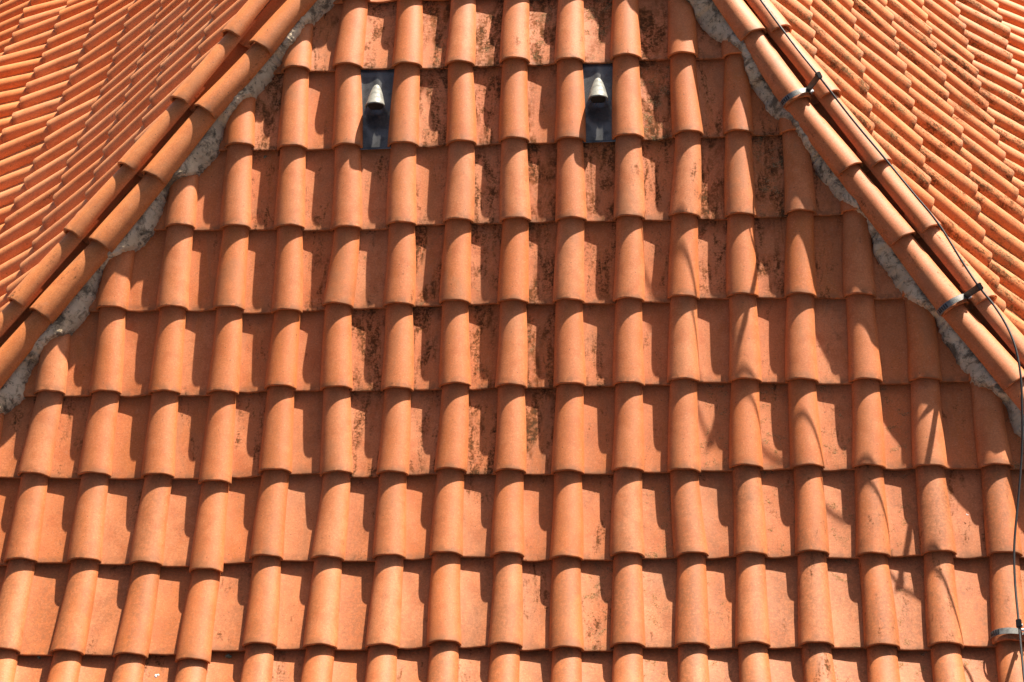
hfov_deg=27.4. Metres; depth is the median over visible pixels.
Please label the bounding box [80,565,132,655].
pan tile
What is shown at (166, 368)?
cover tile
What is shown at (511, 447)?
cover tile
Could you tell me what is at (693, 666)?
cover tile
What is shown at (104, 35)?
cover tile
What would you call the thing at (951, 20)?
cover tile
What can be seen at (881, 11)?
cover tile
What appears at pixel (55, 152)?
cover tile
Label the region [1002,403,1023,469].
pan tile
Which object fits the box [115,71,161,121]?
cover tile
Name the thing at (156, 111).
cover tile
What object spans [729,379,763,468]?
cover tile
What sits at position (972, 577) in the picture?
pan tile
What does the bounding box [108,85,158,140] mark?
cover tile
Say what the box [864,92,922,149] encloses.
cover tile
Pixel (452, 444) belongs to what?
cover tile
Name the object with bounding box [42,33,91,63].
cover tile
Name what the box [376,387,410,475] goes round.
cover tile
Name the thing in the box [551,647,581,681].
cover tile
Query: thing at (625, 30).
cover tile
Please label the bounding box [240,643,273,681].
cover tile
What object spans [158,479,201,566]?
pan tile
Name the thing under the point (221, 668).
pan tile
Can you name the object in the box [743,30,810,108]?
hip tile
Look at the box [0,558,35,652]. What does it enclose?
cover tile
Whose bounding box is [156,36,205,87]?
cover tile
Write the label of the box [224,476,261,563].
pan tile
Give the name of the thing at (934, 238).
hip tile
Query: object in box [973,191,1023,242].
cover tile
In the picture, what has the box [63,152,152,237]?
hip tile
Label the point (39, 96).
cover tile
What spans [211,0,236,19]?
cover tile
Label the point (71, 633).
cover tile
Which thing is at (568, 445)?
cover tile
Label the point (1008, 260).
cover tile
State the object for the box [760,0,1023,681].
conductor wire
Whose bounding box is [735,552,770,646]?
cover tile
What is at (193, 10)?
cover tile
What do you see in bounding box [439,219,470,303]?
cover tile
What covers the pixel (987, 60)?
cover tile
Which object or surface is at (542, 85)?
pan tile
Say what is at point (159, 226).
pan tile
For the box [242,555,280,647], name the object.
cover tile
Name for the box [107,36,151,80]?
cover tile
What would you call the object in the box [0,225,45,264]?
cover tile
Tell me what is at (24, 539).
cover tile
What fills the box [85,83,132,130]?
cover tile
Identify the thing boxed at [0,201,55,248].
cover tile
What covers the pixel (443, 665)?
cover tile
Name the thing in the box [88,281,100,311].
pan tile
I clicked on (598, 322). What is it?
pan tile
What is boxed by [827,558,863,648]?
pan tile
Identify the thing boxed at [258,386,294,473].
cover tile
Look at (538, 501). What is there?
pan tile
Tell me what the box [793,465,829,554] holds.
cover tile
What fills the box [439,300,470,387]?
cover tile
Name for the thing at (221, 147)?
pan tile
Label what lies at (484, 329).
pan tile
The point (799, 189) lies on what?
cover tile
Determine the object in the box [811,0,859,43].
cover tile
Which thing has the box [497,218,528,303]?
cover tile
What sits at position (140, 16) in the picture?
cover tile
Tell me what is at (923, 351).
cover tile
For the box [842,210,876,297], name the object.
cover tile
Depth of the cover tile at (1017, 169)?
9.84 m
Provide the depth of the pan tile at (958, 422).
7.36 m
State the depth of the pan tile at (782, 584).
7.08 m
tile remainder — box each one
[0,0,223,234]
[0,0,971,681]
[797,0,1023,224]
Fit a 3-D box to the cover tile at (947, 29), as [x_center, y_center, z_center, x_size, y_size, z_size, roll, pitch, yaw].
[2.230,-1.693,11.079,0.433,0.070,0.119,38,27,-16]
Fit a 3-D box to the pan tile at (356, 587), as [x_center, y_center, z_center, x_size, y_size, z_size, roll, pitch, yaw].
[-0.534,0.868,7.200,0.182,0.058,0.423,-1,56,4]
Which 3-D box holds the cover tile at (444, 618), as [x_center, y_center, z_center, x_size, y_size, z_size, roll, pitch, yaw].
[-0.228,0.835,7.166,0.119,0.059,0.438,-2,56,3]
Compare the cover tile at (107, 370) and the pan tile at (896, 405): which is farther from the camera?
the cover tile at (107, 370)
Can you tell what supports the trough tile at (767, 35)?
on the hip mortar at (712, 22)
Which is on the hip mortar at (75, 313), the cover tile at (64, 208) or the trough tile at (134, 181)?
the trough tile at (134, 181)
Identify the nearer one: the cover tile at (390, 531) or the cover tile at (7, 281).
the cover tile at (390, 531)
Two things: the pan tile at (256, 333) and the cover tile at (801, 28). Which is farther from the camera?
the cover tile at (801, 28)
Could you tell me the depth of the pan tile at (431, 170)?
7.92 m
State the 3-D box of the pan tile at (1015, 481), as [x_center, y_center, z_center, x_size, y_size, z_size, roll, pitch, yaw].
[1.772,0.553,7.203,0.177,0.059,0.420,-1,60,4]
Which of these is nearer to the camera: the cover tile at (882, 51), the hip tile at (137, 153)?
the hip tile at (137, 153)
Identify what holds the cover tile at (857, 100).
on the roof deck
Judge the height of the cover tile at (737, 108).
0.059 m
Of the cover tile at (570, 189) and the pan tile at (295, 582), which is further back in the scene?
the cover tile at (570, 189)
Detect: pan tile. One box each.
[0,140,43,160]
[0,162,32,176]
[0,181,23,192]
[0,396,36,478]
[0,478,20,565]
[0,566,6,590]
[14,655,52,681]
[16,110,56,124]
[16,563,70,655]
[23,363,38,396]
[25,95,62,108]
[34,478,80,563]
[46,396,91,478]
[48,62,77,74]
[62,312,98,396]
[78,655,116,681]
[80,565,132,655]
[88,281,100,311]
[97,479,144,564]
[107,395,151,479]
[118,310,159,396]
[128,230,166,311]
[143,655,178,681]
[149,567,192,655]
[154,194,168,230]
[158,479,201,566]
[171,396,209,478]
[177,310,215,396]
[185,230,222,311]
[192,151,226,230]
[206,651,244,681]
[212,563,251,651]
[219,128,227,150]
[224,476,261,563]
[232,391,266,478]
[239,313,273,392]
[241,230,276,313]
[248,150,279,230]
[251,74,283,150]
[272,649,305,681]
[273,63,284,73]
[273,561,313,649]
[279,474,322,561]
[288,391,322,474]
[293,310,324,391]
[301,149,334,231]
[303,230,333,311]
[304,72,334,150]
[311,4,342,71]
[332,650,367,681]
[333,562,374,650]
[340,477,378,561]
[349,309,385,391]
[349,391,383,477]
[350,229,388,309]
[359,1,396,69]
[359,149,390,230]
[396,558,431,649]
[396,647,429,681]
[402,475,436,560]
[405,390,441,475]
[409,306,442,390]
[411,225,444,306]
[415,69,448,147]
[416,145,448,225]
[419,0,450,69]
[457,557,493,648]
[458,647,490,681]
[459,475,495,557]
[463,389,497,474]
[467,224,501,304]
[468,304,499,389]
[470,144,502,224]
[472,0,503,67]
[473,67,501,146]
[519,560,551,650]
[519,650,552,681]
[521,475,553,561]
[522,388,555,474]
[523,304,556,388]
[525,221,557,304]
[526,0,557,66]
[526,64,557,143]
[527,143,556,223]
[579,475,613,560]
[580,387,614,474]
[580,561,613,651]
[581,0,613,63]
[581,222,616,304]
[581,652,612,681]
[582,304,615,386]
[583,142,616,221]
[638,0,670,60]
[639,60,675,140]
[640,473,678,558]
[641,138,674,220]
[641,221,670,302]
[641,385,670,472]
[641,558,678,648]
[642,303,670,385]
[643,648,677,681]
[695,20,724,59]
[696,59,725,137]
[696,299,731,382]
[697,137,727,219]
[697,383,733,471]
[698,220,729,298]
[698,471,737,559]
[706,557,739,649]
[707,649,738,681]
[751,88,782,135]
[752,135,787,217]
[754,217,787,298]
[756,298,788,382]
[759,383,794,470]
[760,469,798,558]
[765,556,802,648]
[768,648,803,681]
[812,164,843,215]
[813,215,846,298]
[814,298,852,384]
[816,384,855,471]
[822,470,859,558]
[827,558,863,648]
[831,648,867,681]
[871,240,905,299]
[874,299,911,384]
[879,384,916,470]
[883,469,925,557]
[887,556,931,650]
[897,650,932,681]
[936,325,970,381]
[939,382,982,468]
[944,469,991,558]
[953,557,996,647]
[960,646,997,681]
[981,211,1020,240]
[985,234,1023,261]
[988,106,1013,120]
[992,258,1023,280]
[994,123,1023,140]
[999,282,1022,299]
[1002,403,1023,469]
[1006,306,1023,320]
[1010,470,1023,557]
[1019,558,1023,600]
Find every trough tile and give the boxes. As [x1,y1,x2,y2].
[0,311,29,347]
[25,241,87,313]
[82,174,141,244]
[136,109,192,177]
[188,43,247,111]
[239,0,286,48]
[743,0,770,38]
[768,38,819,105]
[814,103,869,172]
[865,171,920,239]
[916,237,975,310]
[970,308,1023,378]
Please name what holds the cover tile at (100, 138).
on the roof deck
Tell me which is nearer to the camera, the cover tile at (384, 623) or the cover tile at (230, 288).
the cover tile at (384, 623)
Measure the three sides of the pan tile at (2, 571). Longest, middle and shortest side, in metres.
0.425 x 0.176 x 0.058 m
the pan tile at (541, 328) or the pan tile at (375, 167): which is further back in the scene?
the pan tile at (375, 167)
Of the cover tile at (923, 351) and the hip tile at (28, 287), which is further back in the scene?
the hip tile at (28, 287)
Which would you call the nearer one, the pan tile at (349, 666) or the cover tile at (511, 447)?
the pan tile at (349, 666)
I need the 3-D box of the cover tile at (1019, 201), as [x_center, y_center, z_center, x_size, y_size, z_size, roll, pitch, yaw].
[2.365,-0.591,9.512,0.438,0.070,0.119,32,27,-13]
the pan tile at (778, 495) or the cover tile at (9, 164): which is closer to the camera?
the pan tile at (778, 495)
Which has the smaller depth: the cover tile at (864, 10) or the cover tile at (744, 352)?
the cover tile at (744, 352)
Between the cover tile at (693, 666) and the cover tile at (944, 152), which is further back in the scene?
the cover tile at (944, 152)
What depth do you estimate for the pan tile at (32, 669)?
7.13 m
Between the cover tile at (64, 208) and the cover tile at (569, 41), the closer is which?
the cover tile at (569, 41)
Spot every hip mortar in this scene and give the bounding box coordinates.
[0,0,335,414]
[686,0,1023,439]
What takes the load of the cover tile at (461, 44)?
on the roof deck
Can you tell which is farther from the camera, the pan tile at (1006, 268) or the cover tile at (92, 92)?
the cover tile at (92, 92)
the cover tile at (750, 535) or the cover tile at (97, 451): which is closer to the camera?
the cover tile at (750, 535)
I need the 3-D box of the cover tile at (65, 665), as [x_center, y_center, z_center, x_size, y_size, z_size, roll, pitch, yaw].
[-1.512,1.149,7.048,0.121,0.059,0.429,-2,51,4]
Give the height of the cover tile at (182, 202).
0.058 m
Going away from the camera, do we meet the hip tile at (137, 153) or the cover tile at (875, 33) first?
the hip tile at (137, 153)
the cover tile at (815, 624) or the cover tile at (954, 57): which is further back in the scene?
the cover tile at (954, 57)
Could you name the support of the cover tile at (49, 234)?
on the roof deck
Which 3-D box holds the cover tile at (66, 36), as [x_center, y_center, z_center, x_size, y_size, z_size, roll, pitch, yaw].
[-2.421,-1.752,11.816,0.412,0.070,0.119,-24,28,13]
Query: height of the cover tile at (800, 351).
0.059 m
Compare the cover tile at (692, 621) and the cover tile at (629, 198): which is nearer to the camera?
the cover tile at (692, 621)
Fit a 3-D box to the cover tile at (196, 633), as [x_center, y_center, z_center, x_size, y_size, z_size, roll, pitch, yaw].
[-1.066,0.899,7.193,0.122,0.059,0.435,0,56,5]
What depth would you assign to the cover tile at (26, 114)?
10.89 m
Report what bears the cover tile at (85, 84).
on the roof deck
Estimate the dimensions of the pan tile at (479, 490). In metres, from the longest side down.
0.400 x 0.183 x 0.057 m
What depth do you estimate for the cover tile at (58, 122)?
10.44 m
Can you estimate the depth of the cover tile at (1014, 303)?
8.30 m
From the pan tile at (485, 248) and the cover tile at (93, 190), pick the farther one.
the cover tile at (93, 190)
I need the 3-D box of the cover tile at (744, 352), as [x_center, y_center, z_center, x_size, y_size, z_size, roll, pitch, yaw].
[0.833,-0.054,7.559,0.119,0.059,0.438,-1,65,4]
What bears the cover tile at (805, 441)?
on the roof deck
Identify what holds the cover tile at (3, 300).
on the roof deck
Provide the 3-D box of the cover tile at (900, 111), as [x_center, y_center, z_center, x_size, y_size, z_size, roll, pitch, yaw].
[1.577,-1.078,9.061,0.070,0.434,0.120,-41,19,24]
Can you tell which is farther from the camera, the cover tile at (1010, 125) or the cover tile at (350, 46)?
the cover tile at (1010, 125)
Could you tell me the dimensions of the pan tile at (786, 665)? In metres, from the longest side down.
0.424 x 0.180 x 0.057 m
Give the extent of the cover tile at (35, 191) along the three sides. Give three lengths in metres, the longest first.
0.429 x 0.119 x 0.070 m
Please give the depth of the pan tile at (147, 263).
7.85 m
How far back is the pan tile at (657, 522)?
7.28 m
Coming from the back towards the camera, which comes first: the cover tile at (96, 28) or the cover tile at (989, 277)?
the cover tile at (96, 28)
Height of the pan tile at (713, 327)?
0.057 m
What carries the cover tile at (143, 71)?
on the roof deck
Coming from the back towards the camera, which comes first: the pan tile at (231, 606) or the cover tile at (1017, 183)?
the cover tile at (1017, 183)
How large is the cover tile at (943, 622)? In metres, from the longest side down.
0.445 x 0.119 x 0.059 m
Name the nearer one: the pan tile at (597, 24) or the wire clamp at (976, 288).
the wire clamp at (976, 288)
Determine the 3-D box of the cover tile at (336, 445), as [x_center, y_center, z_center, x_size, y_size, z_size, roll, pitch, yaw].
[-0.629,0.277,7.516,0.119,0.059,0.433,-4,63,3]
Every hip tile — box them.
[0,288,41,336]
[0,305,67,388]
[7,219,98,306]
[29,240,108,323]
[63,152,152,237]
[88,173,167,251]
[117,86,204,170]
[142,106,215,184]
[170,20,255,103]
[194,42,274,118]
[221,0,269,36]
[249,0,316,54]
[712,0,766,40]
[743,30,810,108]
[746,0,791,32]
[757,16,841,97]
[772,91,862,177]
[805,81,892,166]
[838,164,915,246]
[856,151,941,232]
[890,234,968,315]
[904,214,996,304]
[942,304,1023,390]
[960,286,1023,364]
[987,370,1023,413]
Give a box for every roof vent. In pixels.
[360,69,394,149]
[583,63,615,142]
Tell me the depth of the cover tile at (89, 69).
10.99 m
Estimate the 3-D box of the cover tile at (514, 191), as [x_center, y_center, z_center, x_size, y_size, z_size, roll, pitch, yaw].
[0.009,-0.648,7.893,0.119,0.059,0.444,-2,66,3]
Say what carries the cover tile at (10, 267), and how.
on the roof deck
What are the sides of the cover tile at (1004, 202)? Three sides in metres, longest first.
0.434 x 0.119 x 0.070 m
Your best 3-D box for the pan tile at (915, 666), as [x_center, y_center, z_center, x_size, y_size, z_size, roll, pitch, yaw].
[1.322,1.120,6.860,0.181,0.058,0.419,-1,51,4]
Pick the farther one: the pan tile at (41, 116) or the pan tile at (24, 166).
the pan tile at (41, 116)
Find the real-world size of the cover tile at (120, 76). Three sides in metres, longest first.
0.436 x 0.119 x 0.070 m
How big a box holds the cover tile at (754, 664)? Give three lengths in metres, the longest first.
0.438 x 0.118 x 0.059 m
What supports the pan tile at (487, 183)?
on the pan tile at (485, 248)
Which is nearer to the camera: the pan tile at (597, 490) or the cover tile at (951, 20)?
the pan tile at (597, 490)
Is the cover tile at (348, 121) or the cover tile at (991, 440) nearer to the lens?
the cover tile at (991, 440)
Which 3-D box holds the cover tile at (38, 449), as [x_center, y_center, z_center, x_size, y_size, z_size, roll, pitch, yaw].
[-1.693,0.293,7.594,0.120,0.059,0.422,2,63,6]
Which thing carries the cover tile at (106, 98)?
on the roof deck
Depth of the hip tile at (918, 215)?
7.67 m
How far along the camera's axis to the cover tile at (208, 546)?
7.33 m
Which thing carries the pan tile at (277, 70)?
on the pan tile at (267, 107)
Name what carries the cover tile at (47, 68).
on the roof deck
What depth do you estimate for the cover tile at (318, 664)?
7.02 m
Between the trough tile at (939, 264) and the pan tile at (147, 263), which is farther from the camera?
the pan tile at (147, 263)
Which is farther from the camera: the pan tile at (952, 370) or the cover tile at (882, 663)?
the pan tile at (952, 370)
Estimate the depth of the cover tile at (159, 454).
7.52 m
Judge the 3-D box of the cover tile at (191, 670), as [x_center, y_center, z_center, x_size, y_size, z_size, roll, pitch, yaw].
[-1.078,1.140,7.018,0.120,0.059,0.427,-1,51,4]
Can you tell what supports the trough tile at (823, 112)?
on the hip mortar at (712, 22)
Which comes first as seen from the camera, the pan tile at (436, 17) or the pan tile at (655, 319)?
the pan tile at (655, 319)
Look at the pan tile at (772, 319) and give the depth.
7.56 m
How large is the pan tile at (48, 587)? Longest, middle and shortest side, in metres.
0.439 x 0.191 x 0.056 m
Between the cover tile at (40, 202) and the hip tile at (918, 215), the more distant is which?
the cover tile at (40, 202)
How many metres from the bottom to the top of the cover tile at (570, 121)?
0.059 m
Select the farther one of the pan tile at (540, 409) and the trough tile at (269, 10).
the trough tile at (269, 10)
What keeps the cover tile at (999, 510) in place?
on the roof deck
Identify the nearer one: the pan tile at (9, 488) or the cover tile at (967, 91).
the pan tile at (9, 488)
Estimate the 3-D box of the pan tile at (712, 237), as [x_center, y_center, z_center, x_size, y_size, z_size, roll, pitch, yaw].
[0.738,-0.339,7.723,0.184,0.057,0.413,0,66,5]
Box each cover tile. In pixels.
[0,44,48,65]
[0,126,49,158]
[0,143,46,174]
[0,165,35,190]
[0,184,26,206]
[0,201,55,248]
[0,204,16,222]
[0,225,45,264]
[0,247,33,280]
[0,270,21,296]
[0,293,8,307]
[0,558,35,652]
[2,112,57,141]
[4,29,56,54]
[4,473,48,562]
[5,182,63,229]
[6,264,37,295]
[12,15,60,42]
[12,97,64,124]
[14,166,68,209]
[17,391,63,476]
[19,5,66,29]
[20,80,71,109]
[20,231,65,274]
[24,146,79,189]
[26,64,80,93]
[32,199,87,251]
[33,127,87,170]
[33,334,70,394]
[34,48,85,78]
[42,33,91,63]
[42,177,95,229]
[44,111,93,149]
[46,95,101,133]
[47,19,95,49]
[47,650,81,681]
[49,559,98,654]
[53,155,105,206]
[54,5,99,34]
[57,78,109,114]
[61,138,110,185]
[62,62,114,101]
[66,119,117,168]
[67,473,108,562]
[69,46,119,85]
[77,101,126,148]
[77,391,119,476]
[78,29,126,67]
[83,13,130,53]
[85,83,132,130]
[85,163,118,200]
[89,0,136,36]
[89,307,125,394]
[91,68,138,113]
[93,126,145,180]
[96,250,134,310]
[100,51,146,95]
[102,104,153,158]
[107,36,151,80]
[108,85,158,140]
[111,653,145,681]
[112,21,157,64]
[113,562,160,658]
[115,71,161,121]
[117,6,162,49]
[124,0,160,32]
[125,52,171,101]
[129,474,171,565]
[130,38,177,85]
[134,117,158,142]
[137,22,183,68]
[141,391,178,477]
[142,79,185,127]
[144,7,189,52]
[148,306,185,394]
[149,53,200,106]
[150,0,188,37]
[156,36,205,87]
[156,224,193,310]
[160,18,213,72]
[164,174,197,228]
[170,3,217,52]
[174,659,207,681]
[175,569,220,663]
[177,0,216,37]
[182,0,209,23]
[189,481,228,572]
[191,42,218,71]
[198,14,235,56]
[198,391,235,484]
[204,0,247,38]
[206,307,242,394]
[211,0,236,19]
[213,225,248,309]
[220,143,252,229]
[224,97,255,147]
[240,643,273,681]
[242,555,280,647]
[249,469,288,559]
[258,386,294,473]
[264,310,300,388]
[271,225,302,313]
[273,146,305,229]
[277,66,308,149]
[281,23,312,71]
[300,644,334,681]
[302,556,341,648]
[310,471,350,560]
[320,303,352,390]
[320,387,352,476]
[322,226,359,307]
[331,144,361,230]
[332,0,367,68]
[332,63,362,148]
[365,555,403,648]
[365,644,396,681]
[372,471,406,558]
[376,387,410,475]
[380,303,413,391]
[383,222,415,306]
[386,142,416,225]
[387,63,419,146]
[391,0,422,67]
[426,552,461,645]
[427,641,458,681]
[429,468,463,555]
[434,383,468,472]
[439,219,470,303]
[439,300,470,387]
[442,141,474,222]
[445,0,475,66]
[446,61,476,145]
[487,643,519,681]
[488,553,522,647]
[490,469,524,556]
[493,384,526,472]
[495,300,527,388]
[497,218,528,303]
[499,0,529,63]
[499,58,529,141]
[499,138,530,221]
[549,470,583,560]
[549,556,583,650]
[551,383,583,474]
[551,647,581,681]
[553,217,584,302]
[553,299,586,387]
[554,0,584,63]
[554,58,585,141]
[555,138,586,222]
[610,0,641,59]
[610,468,644,557]
[610,553,645,647]
[611,383,644,472]
[612,54,643,139]
[612,298,644,385]
[612,643,643,681]
[613,135,644,219]
[613,216,644,301]
[667,213,699,299]
[667,296,699,382]
[667,379,700,472]
[669,131,701,218]
[670,53,703,136]
[670,469,708,557]
[675,553,709,647]
[678,643,709,681]
[723,53,753,134]
[724,130,756,217]
[726,213,758,297]
[728,294,761,382]
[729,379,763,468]
[732,465,767,556]
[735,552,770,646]
[738,642,771,681]
[770,0,815,42]
[776,0,812,24]
[782,130,816,214]
[784,210,816,297]
[785,293,818,382]
[788,379,824,469]
[791,30,816,57]
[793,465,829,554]
[797,551,834,646]
[801,643,835,681]
[808,6,863,60]
[808,19,865,77]
[810,38,869,96]
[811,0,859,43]
[813,55,872,116]
[821,0,856,27]
[840,95,874,134]
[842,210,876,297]
[846,294,882,382]
[849,8,898,54]
[851,379,885,469]
[852,0,896,39]
[852,24,906,73]
[854,465,890,557]
[855,41,911,92]
[859,553,899,648]
[860,58,914,110]
[861,0,893,24]
[861,73,916,128]
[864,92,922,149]
[867,112,925,168]
[867,644,900,681]
[871,130,930,190]
[885,6,936,51]
[886,0,931,37]
[890,21,941,67]
[892,164,934,209]
[893,36,946,85]
[896,51,948,100]
[903,71,953,117]
[905,298,941,381]
[907,87,963,137]
[910,106,962,153]
[911,378,947,468]
[912,124,971,176]
[915,465,956,554]
[918,145,977,198]
[921,6,968,48]
[921,163,980,219]
[923,0,965,33]
[924,551,963,647]
[925,20,973,63]
[926,185,984,242]
[929,34,978,77]
[930,205,991,266]
[930,643,965,681]
[934,49,981,91]
[938,65,988,111]
[940,230,999,291]
[942,81,994,128]
[946,98,999,144]
[952,114,1005,161]
[954,1,1010,38]
[956,0,1001,22]
[958,15,1007,49]
[959,147,1018,201]
[960,133,1013,181]
[962,29,1012,64]
[966,45,1016,78]
[967,171,1023,221]
[971,382,1013,468]
[972,60,1021,95]
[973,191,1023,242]
[974,212,1023,260]
[976,75,1023,111]
[977,87,1023,125]
[981,237,1023,279]
[981,464,1022,555]
[986,107,1023,139]
[987,260,1023,299]
[989,552,1023,644]
[992,125,1023,153]
[994,284,1023,318]
[994,296,1005,311]
[995,640,1023,681]
[997,141,1023,167]
[1003,158,1023,180]
[1003,309,1023,335]
[1010,176,1023,195]
[1015,195,1023,207]
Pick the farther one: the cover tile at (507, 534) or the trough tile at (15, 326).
the trough tile at (15, 326)
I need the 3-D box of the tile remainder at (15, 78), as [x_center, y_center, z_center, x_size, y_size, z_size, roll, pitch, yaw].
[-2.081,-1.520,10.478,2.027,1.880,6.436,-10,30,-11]
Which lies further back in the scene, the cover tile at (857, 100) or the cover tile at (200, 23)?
the cover tile at (200, 23)
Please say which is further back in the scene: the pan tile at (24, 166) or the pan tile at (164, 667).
the pan tile at (24, 166)
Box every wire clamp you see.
[780,71,822,107]
[936,282,982,315]
[990,619,1023,638]
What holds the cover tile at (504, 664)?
on the roof deck
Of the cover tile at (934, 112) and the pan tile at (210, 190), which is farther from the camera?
the cover tile at (934, 112)
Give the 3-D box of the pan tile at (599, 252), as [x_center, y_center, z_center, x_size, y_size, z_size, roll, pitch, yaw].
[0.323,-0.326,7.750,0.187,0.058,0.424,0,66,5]
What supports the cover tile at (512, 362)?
on the roof deck
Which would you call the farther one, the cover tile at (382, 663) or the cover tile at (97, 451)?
the cover tile at (97, 451)
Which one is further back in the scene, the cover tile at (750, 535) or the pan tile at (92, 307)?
the pan tile at (92, 307)
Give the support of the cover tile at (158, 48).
on the roof deck
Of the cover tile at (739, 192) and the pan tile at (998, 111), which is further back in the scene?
the pan tile at (998, 111)
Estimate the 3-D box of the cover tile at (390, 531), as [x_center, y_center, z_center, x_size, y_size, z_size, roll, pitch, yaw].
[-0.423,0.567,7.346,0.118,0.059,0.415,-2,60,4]
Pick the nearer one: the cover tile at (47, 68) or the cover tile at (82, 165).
the cover tile at (82, 165)
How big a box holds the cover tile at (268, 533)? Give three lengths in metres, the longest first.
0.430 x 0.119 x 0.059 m
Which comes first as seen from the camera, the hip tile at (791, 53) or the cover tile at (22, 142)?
the hip tile at (791, 53)
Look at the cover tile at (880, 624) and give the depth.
7.00 m
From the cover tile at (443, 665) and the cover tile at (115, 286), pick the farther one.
the cover tile at (115, 286)
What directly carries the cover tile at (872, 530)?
on the roof deck
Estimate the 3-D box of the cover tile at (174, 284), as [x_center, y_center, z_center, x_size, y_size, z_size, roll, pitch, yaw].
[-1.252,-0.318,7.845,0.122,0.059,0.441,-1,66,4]
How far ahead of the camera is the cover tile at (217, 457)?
7.50 m
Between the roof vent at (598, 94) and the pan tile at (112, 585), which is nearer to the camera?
the pan tile at (112, 585)
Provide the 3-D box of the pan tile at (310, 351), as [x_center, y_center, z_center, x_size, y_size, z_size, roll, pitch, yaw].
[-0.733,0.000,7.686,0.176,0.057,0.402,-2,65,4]
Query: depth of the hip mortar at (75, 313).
7.91 m
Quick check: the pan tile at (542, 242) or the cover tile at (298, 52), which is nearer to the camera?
the pan tile at (542, 242)
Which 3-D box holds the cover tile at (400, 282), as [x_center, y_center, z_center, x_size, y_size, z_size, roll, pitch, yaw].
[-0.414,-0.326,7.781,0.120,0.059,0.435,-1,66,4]
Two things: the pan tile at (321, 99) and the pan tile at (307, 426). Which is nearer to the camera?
the pan tile at (307, 426)
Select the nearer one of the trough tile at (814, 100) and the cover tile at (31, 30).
the trough tile at (814, 100)
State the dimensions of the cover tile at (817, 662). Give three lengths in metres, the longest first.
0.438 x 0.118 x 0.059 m
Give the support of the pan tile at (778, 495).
on the pan tile at (782, 584)
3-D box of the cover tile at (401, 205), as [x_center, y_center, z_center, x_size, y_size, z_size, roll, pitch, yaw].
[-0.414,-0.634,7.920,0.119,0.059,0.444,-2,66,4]
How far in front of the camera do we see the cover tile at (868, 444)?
7.34 m
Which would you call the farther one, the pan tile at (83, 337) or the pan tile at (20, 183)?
the pan tile at (20, 183)
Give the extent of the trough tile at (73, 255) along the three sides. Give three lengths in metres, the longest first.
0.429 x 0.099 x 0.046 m
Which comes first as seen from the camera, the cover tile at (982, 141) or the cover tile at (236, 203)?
the cover tile at (236, 203)
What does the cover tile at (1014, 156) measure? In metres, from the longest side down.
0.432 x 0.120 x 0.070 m
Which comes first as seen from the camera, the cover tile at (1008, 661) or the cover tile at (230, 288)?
the cover tile at (1008, 661)
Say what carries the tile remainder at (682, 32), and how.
on the roof deck
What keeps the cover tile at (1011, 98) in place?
on the pan tile
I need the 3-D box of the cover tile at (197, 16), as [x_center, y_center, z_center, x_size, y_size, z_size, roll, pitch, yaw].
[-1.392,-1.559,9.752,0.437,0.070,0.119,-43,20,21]
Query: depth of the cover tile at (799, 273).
7.64 m
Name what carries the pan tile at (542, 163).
on the pan tile at (542, 242)
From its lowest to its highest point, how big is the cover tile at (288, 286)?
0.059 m
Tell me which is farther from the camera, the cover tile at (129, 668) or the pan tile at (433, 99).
the pan tile at (433, 99)
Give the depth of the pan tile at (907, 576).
7.05 m
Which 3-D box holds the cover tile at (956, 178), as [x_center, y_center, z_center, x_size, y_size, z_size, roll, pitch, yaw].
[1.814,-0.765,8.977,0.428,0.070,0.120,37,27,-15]
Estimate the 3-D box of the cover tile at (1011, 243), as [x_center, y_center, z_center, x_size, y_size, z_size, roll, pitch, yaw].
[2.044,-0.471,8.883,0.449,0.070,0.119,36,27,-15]
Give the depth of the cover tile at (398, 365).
7.61 m
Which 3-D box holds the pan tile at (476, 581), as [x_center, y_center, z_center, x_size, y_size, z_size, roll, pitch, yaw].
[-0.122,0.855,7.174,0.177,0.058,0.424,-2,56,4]
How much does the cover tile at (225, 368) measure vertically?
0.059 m
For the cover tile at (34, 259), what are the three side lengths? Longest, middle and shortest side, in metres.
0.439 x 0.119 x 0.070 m
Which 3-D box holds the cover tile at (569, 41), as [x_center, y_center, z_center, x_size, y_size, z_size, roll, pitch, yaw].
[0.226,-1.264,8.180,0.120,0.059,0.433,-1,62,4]
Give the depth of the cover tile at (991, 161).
9.59 m
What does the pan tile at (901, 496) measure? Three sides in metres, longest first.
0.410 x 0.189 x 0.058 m
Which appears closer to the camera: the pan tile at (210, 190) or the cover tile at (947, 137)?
the pan tile at (210, 190)
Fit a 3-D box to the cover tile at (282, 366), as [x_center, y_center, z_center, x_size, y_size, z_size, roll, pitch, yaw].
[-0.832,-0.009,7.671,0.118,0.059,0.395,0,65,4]
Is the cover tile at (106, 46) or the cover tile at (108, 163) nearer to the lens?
the cover tile at (108, 163)
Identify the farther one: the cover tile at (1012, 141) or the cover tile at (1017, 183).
the cover tile at (1012, 141)
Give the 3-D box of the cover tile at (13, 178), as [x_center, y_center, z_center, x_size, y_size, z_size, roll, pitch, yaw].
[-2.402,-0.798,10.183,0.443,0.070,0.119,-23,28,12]
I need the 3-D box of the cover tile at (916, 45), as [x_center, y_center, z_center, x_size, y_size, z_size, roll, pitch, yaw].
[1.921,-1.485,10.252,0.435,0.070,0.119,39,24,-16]
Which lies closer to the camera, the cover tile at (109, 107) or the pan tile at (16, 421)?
the pan tile at (16, 421)
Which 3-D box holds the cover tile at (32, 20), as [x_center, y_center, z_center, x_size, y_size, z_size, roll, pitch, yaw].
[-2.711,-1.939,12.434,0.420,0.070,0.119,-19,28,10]
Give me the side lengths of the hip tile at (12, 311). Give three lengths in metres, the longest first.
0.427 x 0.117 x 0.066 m
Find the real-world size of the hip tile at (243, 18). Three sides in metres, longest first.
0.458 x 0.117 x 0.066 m
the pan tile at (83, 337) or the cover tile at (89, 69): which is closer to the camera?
the pan tile at (83, 337)

